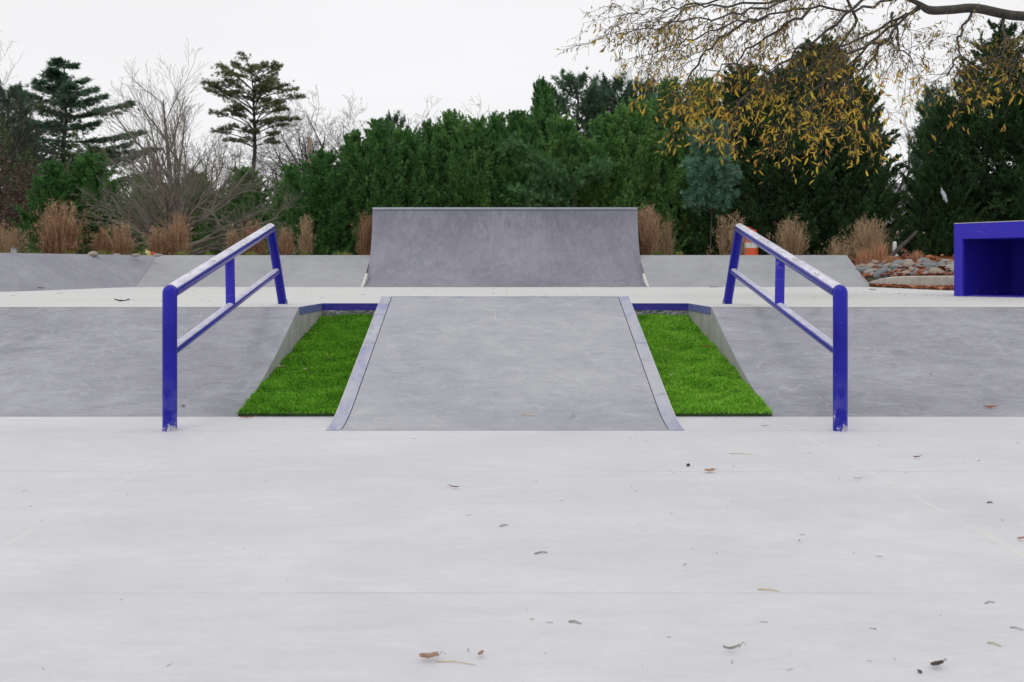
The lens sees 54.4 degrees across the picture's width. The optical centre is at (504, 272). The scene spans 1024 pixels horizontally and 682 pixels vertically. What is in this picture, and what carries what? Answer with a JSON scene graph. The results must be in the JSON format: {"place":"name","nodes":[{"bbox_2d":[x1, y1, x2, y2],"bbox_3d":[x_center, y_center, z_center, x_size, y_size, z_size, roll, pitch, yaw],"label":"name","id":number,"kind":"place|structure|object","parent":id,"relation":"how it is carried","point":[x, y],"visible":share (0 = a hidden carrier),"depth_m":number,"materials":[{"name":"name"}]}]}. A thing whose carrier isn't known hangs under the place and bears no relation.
{"place":"outdoors","nodes":[
{"label":"outdoors","id":0,"kind":"place"},
{"bbox_2d":[0,216,41,252],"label":"ornamental grass","id":1,"kind":"object","parent":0,"point":[5,246],"depth_m":18.87,"materials":[{"name":"plant"}]},
{"bbox_2d":[19,197,102,253],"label":"ornamental grass","id":2,"kind":"object","parent":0,"point":[58,237],"depth_m":19.45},
{"bbox_2d":[84,224,113,253],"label":"ornamental grass","id":3,"kind":"object","parent":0,"point":[99,246],"depth_m":20.13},
{"bbox_2d":[104,219,139,254],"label":"ornamental grass","id":4,"kind":"object","parent":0,"point":[120,246],"depth_m":20.02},
{"bbox_2d":[141,220,178,254],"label":"ornamental grass","id":5,"kind":"object","parent":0,"point":[156,246],"depth_m":20.09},
{"bbox_2d":[159,209,204,254],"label":"ornamental grass","id":6,"kind":"object","parent":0,"point":[177,237],"depth_m":20.31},
{"bbox_2d":[223,222,241,248],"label":"ornamental grass","id":7,"kind":"object","parent":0,"point":[231,241],"depth_m":20.36,"materials":[{"name":"plant"}]},
{"bbox_2d":[236,217,268,254],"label":"ornamental grass","id":8,"kind":"object","parent":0,"point":[257,248],"depth_m":20.44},
{"bbox_2d":[277,226,295,254],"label":"ornamental grass","id":9,"kind":"object","parent":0,"point":[286,248],"depth_m":20.34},
{"bbox_2d":[294,215,315,254],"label":"ornamental grass","id":10,"kind":"object","parent":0,"point":[304,241],"depth_m":20.25,"materials":[{"name":"plant"}]},
{"bbox_2d":[352,210,372,254],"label":"ornamental grass","id":11,"kind":"object","parent":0,"point":[366,238],"depth_m":20.41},
{"bbox_2d":[0,416,1023,681],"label":"pavement","id":12,"kind":"structure","parent":0,"point":[202,550],"depth_m":2.96,"materials":[{"name":"concrete"}]},
{"bbox_2d":[162,223,287,431],"bbox_3d":[-1.816,0.234,6.763,0.100,1.251,3.143,0,0,-2],"label":"grind rail","id":13,"kind":"object","parent":12,"relation":"on","point":[172,346],"visible":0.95,"depth_m":5.71,"materials":[{"name":"metal"}]},
{"bbox_2d":[236,312,373,415],"bbox_3d":[-1.246,0.580,7.051,0.644,0.498,2.712,0,0,0],"label":"turf mat","id":14,"kind":"object","parent":12,"relation":"on","point":[293,387],"visible":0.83,"depth_m":6.56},
{"bbox_2d":[419,651,445,657],"bbox_3d":[-0.154,0.816,2.130,0.058,0.013,0.020,0,0,-30],"label":"fallen leaf","id":15,"kind":"object","parent":12,"relation":"on","point":[428,655],"visible":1,"depth_m":2.13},
{"bbox_2d":[325,296,684,430],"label":"kicker ramp","id":16,"kind":"structure","parent":12,"relation":"on","point":[496,363],"depth_m":6.18,"materials":[{"name":"concrete"}]},
{"bbox_2d":[11,287,1010,670],"bbox_3d":[1.244,0.542,9.879,15.238,0.575,15.881,0,0,0],"label":"debris","id":17,"kind":"object","parent":12,"relation":"on","point":[535,481],"visible":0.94,"depth_m":3.86,"materials":[{"name":"brown plant"}]},
{"bbox_2d":[636,313,772,415],"bbox_3d":[1.244,0.583,7.054,0.648,0.492,2.712,0,0,0],"label":"turf mat","id":18,"kind":"object","parent":12,"relation":"on","point":[704,381],"visible":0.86,"depth_m":6.57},
{"bbox_2d":[723,642,745,648],"bbox_3d":[0.503,0.815,2.178,0.059,0.014,0.009,0,0,-14],"label":"fallen leaf","id":19,"kind":"object","parent":12,"relation":"on","point":[731,647],"visible":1,"depth_m":2.18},
{"bbox_2d":[722,223,847,431],"bbox_3d":[1.816,0.234,6.763,0.100,1.251,3.143,0,0,2],"label":"grind rail","id":20,"kind":"object","parent":12,"relation":"on","point":[837,346],"visible":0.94,"depth_m":5.72,"materials":[{"name":"metal"}]},
{"bbox_2d":[711,307,1023,416],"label":"concrete bank","id":21,"kind":"structure","parent":12,"relation":"on","point":[971,359],"depth_m":6.63,"materials":[{"name":"concrete"}]},
{"bbox_2d":[931,659,946,665],"bbox_3d":[0.912,0.817,2.089,0.050,0.011,0.015,0,0,-23],"label":"fallen leaf","id":22,"kind":"object","parent":12,"relation":"on","point":[939,662],"visible":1,"depth_m":2.09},
{"bbox_2d":[0,287,1023,306],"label":"pavement","id":23,"kind":"structure","parent":0,"point":[304,296],"depth_m":11.33,"materials":[{"name":"concrete"}]},
{"bbox_2d":[0,253,154,291],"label":"bank","id":24,"kind":"structure","parent":23,"relation":"on","point":[26,271],"depth_m":17.49,"materials":[{"name":"concrete"}]},
{"bbox_2d":[135,255,369,286],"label":"bank","id":25,"kind":"structure","parent":23,"relation":"on","point":[311,270],"depth_m":18.82,"materials":[{"name":"concrete"}]},
{"bbox_2d":[640,255,870,286],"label":"bank","id":26,"kind":"structure","parent":23,"relation":"on","point":[685,270],"depth_m":18.78,"materials":[{"name":"concrete"}]},
{"bbox_2d":[869,276,953,285],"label":"kerb","id":27,"kind":"structure","parent":23,"relation":"on","point":[927,280],"depth_m":17.09,"materials":[{"name":"concrete"}]},
{"bbox_2d":[889,287,953,289],"bbox_3d":[10.522,0.255,13.577,11.435,0.002,4.362,0,0,31],"label":"mulch strip","id":28,"kind":"object","parent":23,"relation":"on","point":[922,288],"visible":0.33,"depth_m":16.04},
{"bbox_2d":[869,283,953,289],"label":"leaf litter","id":29,"kind":"object","parent":28,"relation":"on","point":[943,287],"visible":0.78,"depth_m":16.25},
{"bbox_2d":[954,220,1023,296],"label":"blue ledge box","id":30,"kind":"object","parent":23,"relation":"on","point":[988,259],"visible":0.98,"depth_m":11.30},
{"bbox_2d":[0,0,1023,206],"label":"sky","id":31,"kind":"structure","parent":0,"point":[392,54],"materials":[{"name":"white"}]},
{"bbox_2d":[637,203,667,254],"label":"ornamental grass","id":32,"kind":"object","parent":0,"point":[648,237],"depth_m":20.26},
{"bbox_2d":[658,213,676,254],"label":"ornamental grass","id":33,"kind":"object","parent":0,"point":[667,249],"depth_m":20.47,"materials":[{"name":"plant"}]},
{"bbox_2d":[706,214,741,254],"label":"ornamental grass","id":34,"kind":"object","parent":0,"point":[723,244],"depth_m":20.44,"materials":[{"name":"plant"}]},
{"bbox_2d":[723,211,751,254],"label":"ornamental grass","id":35,"kind":"object","parent":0,"point":[743,246],"depth_m":20.27,"materials":[{"name":"plant"}]},
{"bbox_2d":[766,212,818,254],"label":"ornamental grass","id":36,"kind":"object","parent":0,"point":[791,244],"depth_m":20.28,"materials":[{"name":"plant"}]},
{"bbox_2d":[864,259,949,282],"bbox_3d":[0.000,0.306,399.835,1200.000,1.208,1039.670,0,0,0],"label":"ground","id":37,"kind":"structure","parent":0,"point":[869,279],"depth_m":18.36,"materials":[{"name":"soil"}]},
{"bbox_2d":[0,139,37,246],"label":"leafy tree","id":38,"kind":"object","parent":37,"relation":"on","point":[28,181],"visible":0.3,"depth_m":39.06,"materials":[{"name":"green plant"}]},
{"bbox_2d":[0,173,40,245],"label":"leafy tree","id":39,"kind":"object","parent":37,"relation":"on","point":[19,197],"visible":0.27,"depth_m":34.22,"materials":[{"name":"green plant"}]},
{"bbox_2d":[0,79,44,179],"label":"pine tree","id":40,"kind":"object","parent":37,"relation":"on","point":[12,92],"visible":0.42,"depth_m":51.90,"materials":[{"name":"green plant"}]},
{"bbox_2d":[3,159,90,253],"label":"cypress tree","id":41,"kind":"object","parent":37,"relation":"on","point":[50,183],"visible":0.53,"depth_m":30.64,"materials":[{"name":"green plant"}]},
{"bbox_2d":[0,31,100,221],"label":"bare tree","id":42,"kind":"object","parent":37,"relation":"on","point":[15,148],"visible":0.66,"depth_m":45.04,"materials":[{"name":"brown plant"}]},
{"bbox_2d":[0,87,107,246],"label":"leafy tree","id":43,"kind":"object","parent":37,"relation":"on","point":[26,159],"visible":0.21,"depth_m":41.32,"materials":[{"name":"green plant"}]},
{"bbox_2d":[9,56,160,190],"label":"pine tree","id":44,"kind":"object","parent":37,"relation":"on","point":[56,77],"visible":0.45,"depth_m":58.93,"materials":[{"name":"green plant"}]},
{"bbox_2d":[41,149,133,253],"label":"cypress tree","id":45,"kind":"object","parent":37,"relation":"on","point":[85,169],"visible":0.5,"depth_m":31.48,"materials":[{"name":"green plant"}]},
{"bbox_2d":[105,173,164,254],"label":"cypress tree","id":46,"kind":"object","parent":37,"relation":"on","point":[140,247],"visible":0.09,"depth_m":31.64,"materials":[{"name":"green plant"}]},
{"bbox_2d":[106,143,163,193],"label":"bare tree","id":47,"kind":"object","parent":37,"relation":"on","point":[122,188],"visible":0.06,"depth_m":49.12,"materials":[{"name":"grey plant"}]},
{"bbox_2d":[0,307,298,416],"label":"concrete bank","id":48,"kind":"structure","parent":37,"relation":"on","point":[80,361],"depth_m":6.64,"materials":[{"name":"concrete"}]},
{"bbox_2d":[72,40,305,254],"bbox_3d":[-7.749,-2.713,24.584,5.738,5.660,5.051,0,0,-17],"label":"bare tree","id":49,"kind":"object","parent":37,"relation":"on","point":[167,201],"visible":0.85,"depth_m":24.07,"materials":[{"name":"grey plant"}]},
{"bbox_2d":[161,171,221,254],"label":"cypress tree","id":50,"kind":"object","parent":37,"relation":"on","point":[198,230],"visible":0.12,"depth_m":32.00,"materials":[{"name":"green plant"}]},
{"bbox_2d":[150,123,269,208],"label":"bare tree","id":51,"kind":"object","parent":37,"relation":"on","point":[224,157],"visible":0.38,"depth_m":37.67,"materials":[{"name":"grey plant"}]},
{"bbox_2d":[195,165,277,254],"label":"cypress tree","id":52,"kind":"object","parent":37,"relation":"on","point":[256,195],"visible":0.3,"depth_m":31.68,"materials":[{"name":"green plant"}]},
{"bbox_2d":[200,50,309,169],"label":"pine tree","id":53,"kind":"object","parent":37,"relation":"on","point":[269,83],"visible":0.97,"depth_m":54.25,"materials":[{"name":"green plant"}]},
{"bbox_2d":[207,141,333,210],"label":"bare tree","id":54,"kind":"object","parent":37,"relation":"on","point":[268,181],"visible":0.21,"depth_m":51.48,"materials":[{"name":"grey plant"}]},
{"bbox_2d":[253,162,317,254],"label":"cypress tree","id":55,"kind":"object","parent":37,"relation":"on","point":[290,177],"visible":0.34,"depth_m":30.67,"materials":[{"name":"green plant"}]},
{"bbox_2d":[234,108,346,213],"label":"bare tree","id":56,"kind":"object","parent":37,"relation":"on","point":[305,147],"visible":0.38,"depth_m":58.58,"materials":[{"name":"grey plant"}]},
{"bbox_2d":[249,88,364,192],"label":"bare tree","id":57,"kind":"object","parent":37,"relation":"on","point":[289,150],"visible":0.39,"depth_m":63.25,"materials":[{"name":"grey plant"}]},
{"bbox_2d":[306,138,312,165],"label":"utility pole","id":58,"kind":"object","parent":37,"relation":"on","point":[309,145],"visible":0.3,"depth_m":55.90,"materials":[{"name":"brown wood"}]},
{"bbox_2d":[274,147,366,254],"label":"cypress tree","id":59,"kind":"object","parent":37,"relation":"on","point":[325,198],"visible":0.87,"depth_m":29.99,"materials":[{"name":"green plant"}]},
{"bbox_2d":[299,303,377,339],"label":"retaining wall","id":60,"kind":"structure","parent":37,"relation":"on","point":[309,315],"depth_m":8.38,"materials":[{"name":"concrete"}]},
{"bbox_2d":[313,129,370,254],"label":"cypress tree","id":61,"kind":"object","parent":37,"relation":"on","point":[351,138],"visible":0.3,"depth_m":31.06,"materials":[{"name":"green plant"}]},
{"bbox_2d":[258,92,438,171],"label":"bare tree","id":62,"kind":"object","parent":37,"relation":"on","point":[339,126],"visible":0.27,"depth_m":59.93,"materials":[{"name":"grey plant"}]},
{"bbox_2d":[332,117,421,254],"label":"cypress tree","id":63,"kind":"object","parent":37,"relation":"on","point":[382,183],"visible":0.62,"depth_m":30.53,"materials":[{"name":"green plant"}]},
{"bbox_2d":[384,110,405,145],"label":"pine tree","id":64,"kind":"object","parent":37,"relation":"on","point":[396,119],"visible":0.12,"depth_m":49.75,"materials":[{"name":"green plant"}]},
{"bbox_2d":[388,125,424,205],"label":"cypress tree","id":65,"kind":"object","parent":37,"relation":"on","point":[407,135],"visible":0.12,"depth_m":32.11,"materials":[{"name":"green plant"}]},
{"bbox_2d":[398,117,461,206],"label":"cypress tree","id":66,"kind":"object","parent":37,"relation":"on","point":[423,162],"visible":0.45,"depth_m":31.12,"materials":[{"name":"green plant"}]},
{"bbox_2d":[413,108,478,206],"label":"cypress tree","id":67,"kind":"object","parent":37,"relation":"on","point":[450,120],"visible":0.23,"depth_m":31.59,"materials":[{"name":"green plant"}]},
{"bbox_2d":[415,92,494,136],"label":"bare tree","id":68,"kind":"object","parent":37,"relation":"on","point":[464,116],"visible":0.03,"depth_m":54.69,"materials":[{"name":"grey plant"}]},
{"bbox_2d":[443,113,507,206],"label":"cypress tree","id":69,"kind":"object","parent":37,"relation":"on","point":[471,148],"visible":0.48,"depth_m":30.94,"materials":[{"name":"green plant"}]},
{"bbox_2d":[472,110,525,206],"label":"cypress tree","id":70,"kind":"object","parent":37,"relation":"on","point":[497,121],"visible":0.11,"depth_m":31.76,"materials":[{"name":"green plant"}]},
{"bbox_2d":[361,207,649,286],"bbox_3d":[0.000,-0.464,19.505,5.222,1.648,3.022,0,0,0],"label":"quarter pipe","id":71,"kind":"object","parent":37,"relation":"on","point":[504,246],"visible":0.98,"depth_m":19.36,"materials":[{"name":"concrete"}]},
{"bbox_2d":[486,109,547,206],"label":"cypress tree","id":72,"kind":"object","parent":37,"relation":"on","point":[521,123],"visible":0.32,"depth_m":31.01,"materials":[{"name":"green plant"}]},
{"bbox_2d":[529,74,562,152],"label":"cypress tree","id":73,"kind":"object","parent":37,"relation":"on","point":[543,103],"visible":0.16,"depth_m":32.68,"materials":[{"name":"green plant"}]},
{"bbox_2d":[521,112,589,206],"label":"cypress tree","id":74,"kind":"object","parent":37,"relation":"on","point":[562,145],"visible":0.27,"depth_m":30.62,"materials":[{"name":"green plant"}]},
{"bbox_2d":[495,130,616,206],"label":"pine tree","id":75,"kind":"object","parent":37,"relation":"on","point":[543,179],"visible":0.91,"depth_m":28.45,"materials":[{"name":"green plant"}]},
{"bbox_2d":[550,67,612,164],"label":"pine tree","id":76,"kind":"object","parent":37,"relation":"on","point":[587,106],"visible":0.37,"depth_m":34.58,"materials":[{"name":"green plant"}]},
{"bbox_2d":[578,70,638,137],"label":"pine tree","id":77,"kind":"object","parent":37,"relation":"on","point":[616,85],"visible":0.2,"depth_m":34.99,"materials":[{"name":"green plant"}]},
{"bbox_2d":[564,113,661,250],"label":"cypress tree","id":78,"kind":"object","parent":37,"relation":"on","point":[597,195],"visible":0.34,"depth_m":29.89,"materials":[{"name":"green plant"}]},
{"bbox_2d":[587,61,684,101],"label":"bare tree","id":79,"kind":"object","parent":37,"relation":"on","point":[629,77],"visible":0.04,"depth_m":44.24,"materials":[{"name":"grey plant"}]},
{"bbox_2d":[583,95,693,254],"bbox_3d":[3.980,-2.718,30.483,3.910,5.456,4.129,0,0,10],"label":"cypress tree","id":80,"kind":"object","parent":37,"relation":"on","point":[636,126],"visible":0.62,"depth_m":29.86,"materials":[{"name":"green plant"}]},
{"bbox_2d":[627,78,660,104],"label":"pine tree","id":81,"kind":"object","parent":37,"relation":"on","point":[650,92],"visible":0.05,"depth_m":35.70,"materials":[{"name":"green plant"}]},
{"bbox_2d":[632,303,710,341],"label":"retaining wall","id":82,"kind":"structure","parent":37,"relation":"on","point":[700,315],"depth_m":8.38,"materials":[{"name":"concrete"}]},
{"bbox_2d":[644,76,711,254],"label":"cypress tree","id":83,"kind":"object","parent":37,"relation":"on","point":[670,121],"visible":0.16,"depth_m":31.00,"materials":[{"name":"green plant"}]},
{"bbox_2d":[653,76,736,254],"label":"cypress tree","id":84,"kind":"object","parent":37,"relation":"on","point":[684,184],"visible":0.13,"depth_m":30.18,"materials":[{"name":"green plant"}]},
{"bbox_2d":[679,117,742,254],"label":"pine tree","id":85,"kind":"object","parent":37,"relation":"on","point":[715,176],"visible":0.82,"depth_m":26.27,"materials":[{"name":"green plant"}]},
{"bbox_2d":[669,60,796,254],"bbox_3d":[7.298,-3.196,30.225,5.120,6.399,4.608,0,0,-23],"label":"cypress tree","id":86,"kind":"object","parent":37,"relation":"on","point":[703,229],"visible":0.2,"depth_m":29.34,"materials":[{"name":"green plant"}]},
{"bbox_2d":[743,227,758,254],"bbox_3d":[6.611,-0.746,27.000,0.648,0.987,0.648,0,0,0],"label":"traffic barrel","id":87,"kind":"object","parent":37,"relation":"on","point":[752,249],"visible":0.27,"depth_m":26.78,"materials":[{"name":"orange plastic"}]},
{"bbox_2d":[723,61,845,254],"bbox_3d":[7.799,-3.094,29.128,4.455,6.176,4.949,0,0,-36],"label":"cypress tree","id":88,"kind":"object","parent":37,"relation":"on","point":[801,194],"visible":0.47,"depth_m":28.19,"materials":[{"name":"green plant"}]},
{"bbox_2d":[555,0,1023,195],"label":"oak tree","id":89,"kind":"object","parent":37,"relation":"on","point":[992,11],"visible":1,"depth_m":10.01,"materials":[{"name":"yellow plant"}]},
{"bbox_2d":[744,34,921,256],"bbox_3d":[9.331,-3.514,29.150,5.664,7.088,6.293,0,0,41],"label":"cypress tree","id":90,"kind":"object","parent":37,"relation":"on","point":[824,186],"visible":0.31,"depth_m":28.11,"materials":[{"name":"green plant"}]},
{"bbox_2d":[818,233,856,259],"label":"ornamental grass","id":91,"kind":"object","parent":37,"relation":"on","point":[838,249],"depth_m":20.24,"materials":[{"name":"plant"}]},
{"bbox_2d":[855,267,870,271],"bbox_3d":[6.810,-0.024,18.837,0.352,0.186,0.256,0,-9,24],"label":"river rock","id":92,"kind":"object","parent":37,"relation":"on","point":[860,269],"visible":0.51,"depth_m":18.76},
{"bbox_2d":[810,77,918,258],"bbox_3d":[10.286,-2.845,28.447,3.063,5.638,2.757,0,0,45],"label":"cypress tree","id":93,"kind":"object","parent":37,"relation":"on","point":[878,194],"visible":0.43,"depth_m":28.06,"materials":[{"name":"green plant"}]},
{"bbox_2d":[854,245,874,264],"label":"cut grass","id":94,"kind":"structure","parent":37,"relation":"on","point":[863,257],"depth_m":19.54,"materials":[{"name":"plant"}]},
{"bbox_2d":[835,212,900,256],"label":"ornamental grass","id":95,"kind":"object","parent":37,"relation":"on","point":[872,238],"depth_m":20.49,"materials":[{"name":"plant"}]},
{"bbox_2d":[873,268,887,278],"bbox_3d":[6.846,0.030,18.119,0.288,0.213,0.225,-11,-2,-2],"label":"river rock","id":96,"kind":"object","parent":37,"relation":"on","point":[876,275],"visible":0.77,"depth_m":18.04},
{"bbox_2d":[872,241,891,261],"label":"cut grass","id":97,"kind":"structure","parent":37,"relation":"on","point":[880,253],"depth_m":19.62,"materials":[{"name":"plant"}]},
{"bbox_2d":[884,255,895,262],"bbox_3d":[7.402,-0.227,19.107,0.250,0.265,0.253,0,0,25],"label":"rock","id":98,"kind":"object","parent":37,"relation":"on","point":[890,260],"depth_m":19.06,"materials":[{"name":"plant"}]},
{"bbox_2d":[867,183,926,256],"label":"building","id":99,"kind":"structure","parent":37,"relation":"on","point":[902,187],"depth_m":50.05,"materials":[{"name":"brick"}]},
{"bbox_2d":[891,260,905,264],"bbox_3d":[7.485,-0.163,18.896,0.321,0.162,0.223,3,11,17],"label":"river rock","id":100,"kind":"object","parent":37,"relation":"on","point":[901,262],"visible":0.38,"depth_m":18.83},
{"bbox_2d":[882,99,918,244],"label":"bare tree","id":101,"kind":"object","parent":37,"relation":"on","point":[905,170],"visible":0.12,"depth_m":47.56,"materials":[{"name":"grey plant"}]},
{"bbox_2d":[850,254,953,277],"bbox_3d":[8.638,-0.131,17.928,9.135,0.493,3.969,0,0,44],"label":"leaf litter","id":102,"kind":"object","parent":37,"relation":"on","point":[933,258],"visible":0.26,"depth_m":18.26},
{"bbox_2d":[890,230,917,255],"bbox_3d":[10.348,-0.646,25.926,1.500,0.952,0.253,0,0,-33],"label":"leaning branch","id":103,"kind":"object","parent":37,"relation":"on","point":[902,245],"visible":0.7,"depth_m":25.77,"materials":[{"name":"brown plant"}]},
{"bbox_2d":[909,249,923,258],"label":"cut grass","id":104,"kind":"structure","parent":37,"relation":"on","point":[917,255],"depth_m":19.27,"materials":[{"name":"plant"}]},
{"bbox_2d":[902,81,950,198],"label":"pine tree","id":105,"kind":"object","parent":37,"relation":"on","point":[922,112],"visible":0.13,"depth_m":44.90,"materials":[{"name":"green plant"}]},
{"bbox_2d":[928,267,942,275],"bbox_3d":[7.383,0.022,17.058,0.224,0.225,0.273,-3,12,-38],"label":"river rock","id":106,"kind":"object","parent":37,"relation":"on","point":[933,270],"visible":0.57,"depth_m":16.99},
{"bbox_2d":[895,94,1006,257],"bbox_3d":[12.018,-2.494,27.649,2.838,4.877,3.153,0,0,-7],"label":"cypress tree","id":107,"kind":"object","parent":37,"relation":"on","point":[923,187],"visible":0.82,"depth_m":27.13,"materials":[{"name":"green plant"}]},
{"bbox_2d":[941,188,947,202],"bbox_3d":[11.097,-1.956,25.201,0.104,0.431,0.082,-29,6,-10],"label":"plastic bag","id":108,"kind":"object","parent":107,"relation":"hanging from","point":[944,196],"visible":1,"depth_m":25.18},
{"bbox_2d":[911,56,1014,243],"bbox_3d":[13.394,-3.176,28.638,3.132,6.160,2.814,0,0,-39],"label":"cypress tree","id":109,"kind":"object","parent":37,"relation":"on","point":[960,121],"visible":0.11,"depth_m":28.27,"materials":[{"name":"green plant"}]},
{"bbox_2d":[919,19,1023,231],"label":"cypress tree","id":110,"kind":"object","parent":37,"relation":"on","point":[986,127],"visible":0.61,"depth_m":26.89,"materials":[{"name":"green plant"}]},
{"bbox_2d":[980,69,1023,220],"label":"cypress tree","id":111,"kind":"object","parent":37,"relation":"on","point":[1009,218],"visible":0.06,"depth_m":27.71,"materials":[{"name":"green plant"}]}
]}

